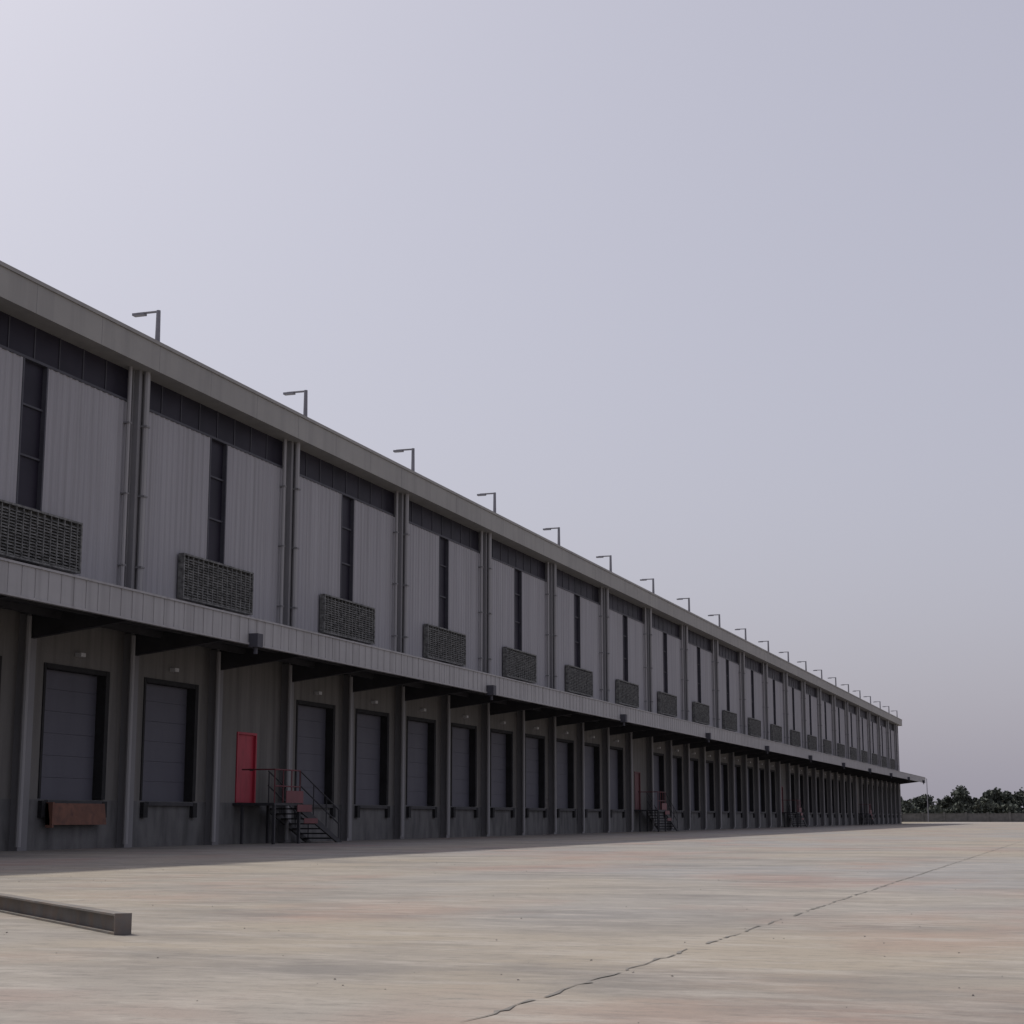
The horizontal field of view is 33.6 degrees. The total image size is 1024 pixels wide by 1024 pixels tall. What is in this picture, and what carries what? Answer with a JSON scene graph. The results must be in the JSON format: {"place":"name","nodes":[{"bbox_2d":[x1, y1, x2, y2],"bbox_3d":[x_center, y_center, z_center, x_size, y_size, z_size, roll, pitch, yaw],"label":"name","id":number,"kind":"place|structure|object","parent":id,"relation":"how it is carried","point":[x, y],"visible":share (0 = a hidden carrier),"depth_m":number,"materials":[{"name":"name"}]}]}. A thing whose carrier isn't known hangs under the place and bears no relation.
{"place":"outdoors","nodes":[
{"label":"outdoors","id":0,"kind":"place"},
{"bbox_2d":[0,347,898,769],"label":"wall cladding","id":1,"kind":"structure","parent":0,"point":[84,459],"depth_m":57.72,"materials":[{"name":"metal"}]},
{"bbox_2d":[0,499,894,769],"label":"louvre frames","id":2,"kind":"structure","parent":1,"relation":"attached to","point":[181,575],"depth_m":58.58,"materials":[{"name":"grey metal"}]},
{"bbox_2d":[0,502,894,768],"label":"louvre blades","id":3,"kind":"object","parent":2,"relation":"in","point":[445,645],"visible":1,"depth_m":58.77,"materials":[{"name":"grey metal"}]},
{"bbox_2d":[0,261,901,725],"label":"roof fascia","id":4,"kind":"structure","parent":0,"point":[66,317],"depth_m":57.30,"materials":[{"name":"grey metal"}]},
{"bbox_2d":[132,310,160,340],"bbox_3d":[-10.424,-5.256,48.599,0.960,1.005,0.240,-3,-11,18],"label":"roof lamp","id":5,"kind":"object","parent":4,"relation":"on","point":[158,320],"visible":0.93,"depth_m":48.51,"materials":[{"name":"grey metal"}]},
{"bbox_2d":[283,390,307,415],"bbox_3d":[-7.312,-3.623,57.672,0.960,1.005,0.240,-3,-11,18],"label":"roof lamp","id":6,"kind":"object","parent":4,"relation":"on","point":[305,408],"visible":0.94,"depth_m":57.59,"materials":[{"name":"grey metal"}]},
{"bbox_2d":[393,448,414,470],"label":"roof lamp","id":7,"kind":"object","parent":4,"relation":"on","point":[412,457],"visible":0.93,"depth_m":66.65,"materials":[{"name":"grey metal"}]},
{"bbox_2d":[477,492,495,512],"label":"roof lamp","id":8,"kind":"object","parent":4,"relation":"on","point":[494,500],"visible":0.94,"depth_m":75.72,"materials":[{"name":"grey metal"}]},
{"bbox_2d":[543,527,559,544],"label":"roof lamp","id":9,"kind":"object","parent":4,"relation":"on","point":[558,542],"visible":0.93,"depth_m":84.79,"materials":[{"name":"grey metal"}]},
{"bbox_2d":[596,555,611,571],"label":"roof lamp","id":10,"kind":"object","parent":4,"relation":"on","point":[610,562],"visible":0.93,"depth_m":93.87,"materials":[{"name":"grey metal"}]},
{"bbox_2d":[640,578,654,593],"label":"roof lamp","id":11,"kind":"object","parent":4,"relation":"on","point":[652,579],"visible":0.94,"depth_m":102.94,"materials":[{"name":"grey metal"}]},
{"bbox_2d":[677,598,689,610],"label":"roof lamp","id":12,"kind":"object","parent":4,"relation":"on","point":[688,602],"visible":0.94,"depth_m":112.01,"materials":[{"name":"grey metal"}]},
{"bbox_2d":[708,614,720,626],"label":"roof lamp","id":13,"kind":"object","parent":4,"relation":"on","point":[718,618],"visible":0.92,"depth_m":121.10,"materials":[{"name":"grey metal"}]},
{"bbox_2d":[0,822,1023,1023],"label":"concrete yard","id":14,"kind":"structure","parent":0,"point":[439,932],"depth_m":12.06,"materials":[{"name":"grey concrete"}]},
{"bbox_2d":[0,893,131,934],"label":"curb","id":15,"kind":"structure","parent":14,"relation":"on","point":[101,920],"depth_m":12.83,"materials":[{"name":"grey concrete"}]},
{"bbox_2d":[232,769,341,843],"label":"external staircase","id":16,"kind":"structure","parent":14,"relation":"on","point":[294,798],"depth_m":53.41,"materials":[{"name":"metal"}]},
{"bbox_2d":[0,799,900,850],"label":"dock plinth","id":17,"kind":"structure","parent":14,"relation":"on","point":[168,826],"depth_m":55.76,"materials":[{"name":"grey concrete"}]},
{"bbox_2d":[45,802,105,827],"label":"dock leveller lips","id":18,"kind":"object","parent":17,"relation":"attached to","point":[73,814],"visible":1,"depth_m":43.47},
{"bbox_2d":[0,608,900,813],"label":"wall","id":19,"kind":"structure","parent":17,"relation":"on","point":[251,698],"depth_m":53.22,"materials":[{"name":"concrete"}]},
{"bbox_2d":[235,732,256,802],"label":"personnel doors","id":20,"kind":"structure","parent":19,"relation":"attached to","point":[246,758],"depth_m":53.06,"materials":[{"name":"red paint"}]},
{"bbox_2d":[40,670,791,811],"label":"dock doors","id":21,"kind":"structure","parent":19,"relation":"in","point":[69,737],"depth_m":57.62,"materials":[{"name":"grey metal"}]},
{"bbox_2d":[0,311,892,737],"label":"windows","id":22,"kind":"structure","parent":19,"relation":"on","point":[70,359],"depth_m":53.81,"materials":[{"name":"black glass"}]},
{"bbox_2d":[0,315,897,762],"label":"window mullions","id":23,"kind":"object","parent":22,"relation":"attached to","point":[42,457],"depth_m":61.64,"materials":[{"name":"black metal"}]},
{"bbox_2d":[0,595,916,783],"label":"canopy brackets","id":24,"kind":"object","parent":19,"relation":"attached to","point":[49,620],"visible":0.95,"depth_m":58.01,"materials":[{"name":"grey metal"}]},
{"bbox_2d":[0,557,924,781],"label":"canopy fascia","id":25,"kind":"structure","parent":24,"relation":"attached to","point":[26,581],"depth_m":50.01,"materials":[{"name":"grey metal"}]},
{"bbox_2d":[248,633,924,783],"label":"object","id":26,"kind":"object","parent":25,"relation":"attached to","point":[255,640],"visible":1,"depth_m":64.44,"materials":[{"name":"black metal"}]},
{"bbox_2d":[75,653,899,786],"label":"door lights","id":27,"kind":"object","parent":19,"relation":"attached to","point":[177,670],"depth_m":67.06},
{"bbox_2d":[117,370,896,769],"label":"columns","id":28,"kind":"structure","parent":19,"relation":"on","point":[133,498],"depth_m":65.17,"materials":[{"name":"metal"}]},
{"bbox_2d":[119,366,898,770],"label":"rain pipes","id":29,"kind":"object","parent":28,"relation":"attached to","point":[143,500],"visible":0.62,"depth_m":74.35,"materials":[{"name":"grey metal"}]},
{"bbox_2d":[634,771,857,811],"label":"faded personnel doors","id":30,"kind":"structure","parent":19,"relation":"attached to","point":[637,784],"depth_m":98.70,"materials":[{"name":"red paint"}]},
{"bbox_2d":[0,656,900,813],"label":"dock seals","id":31,"kind":"object","parent":17,"relation":"attached to","point":[101,736],"visible":0.69,"depth_m":67.83,"materials":[{"name":"black rubber"}]},
{"bbox_2d":[8,614,900,850],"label":"pilasters","id":32,"kind":"object","parent":17,"relation":"attached to","point":[123,726],"visible":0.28,"depth_m":64.32,"materials":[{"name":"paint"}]},
{"bbox_2d":[37,770,901,817],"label":"dock bumpers","id":33,"kind":"object","parent":17,"relation":"attached to","point":[41,811],"visible":0.79,"depth_m":65.07,"materials":[{"name":"black rubber"}]},
{"bbox_2d":[44,800,900,814],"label":"dock ledges","id":34,"kind":"object","parent":17,"relation":"attached to","point":[315,806],"visible":0.84,"depth_m":62.63,"materials":[{"name":"metal"}]},
{"bbox_2d":[64,833,1020,1020],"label":"slab joints","id":35,"kind":"object","parent":14,"relation":"on","point":[510,1007],"visible":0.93,"depth_m":9.70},
{"bbox_2d":[634,791,678,831],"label":"external staircase","id":36,"kind":"structure","parent":14,"relation":"on","point":[665,812],"depth_m":98.84,"materials":[{"name":"metal"}]},
{"bbox_2d":[782,800,806,826],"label":"external staircase","id":37,"kind":"structure","parent":14,"relation":"on","point":[800,809],"depth_m":144.31,"materials":[{"name":"metal"}]},
{"bbox_2d":[859,804,874,824],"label":"external staircase","id":38,"kind":"structure","parent":14,"relation":"on","point":[871,819],"depth_m":189.49,"materials":[{"name":"metal"}]},
{"bbox_2d":[0,0,1023,807],"label":"sky","id":39,"kind":"structure","parent":0,"point":[724,299],"materials":[{"name":"grey"}]},
{"bbox_2d":[902,822,933,822],"bbox_3d":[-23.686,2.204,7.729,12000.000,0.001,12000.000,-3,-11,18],"label":"ground","id":40,"kind":"structure","parent":0,"point":[917,822],"depth_m":283.60,"materials":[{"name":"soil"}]},
{"bbox_2d":[897,726,901,823],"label":"end wall","id":41,"kind":"structure","parent":40,"relation":"on","point":[899,770],"depth_m":232.71,"materials":[{"name":"metal"}]},
{"bbox_2d":[901,785,1023,812],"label":"tree line","id":42,"kind":"object","parent":40,"relation":"on","point":[961,800],"visible":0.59,"depth_m":328.50,"materials":[{"name":"green plant"}]},
{"bbox_2d":[901,812,1023,821],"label":"boundary wall","id":43,"kind":"structure","parent":40,"relation":"on","point":[965,817],"depth_m":320.69,"materials":[{"name":"grey concrete"}]},
{"bbox_2d":[926,779,928,821],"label":"street lamp","id":44,"kind":"object","parent":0,"point":[927,802],"visible":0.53,"depth_m":317.39,"materials":[{"name":"grey metal"}]},
{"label":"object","id":45,"kind":"object","parent":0,"visible":0},
{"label":"roof","id":46,"kind":"object","parent":45,"relation":"on","visible":0},
{"bbox_2d":[36,287,896,722],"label":"fascia joints","id":47,"kind":"object","parent":46,"relation":"attached to","point":[370,453],"visible":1,"depth_m":62.21,"materials":[{"name":"paint"}]}
]}

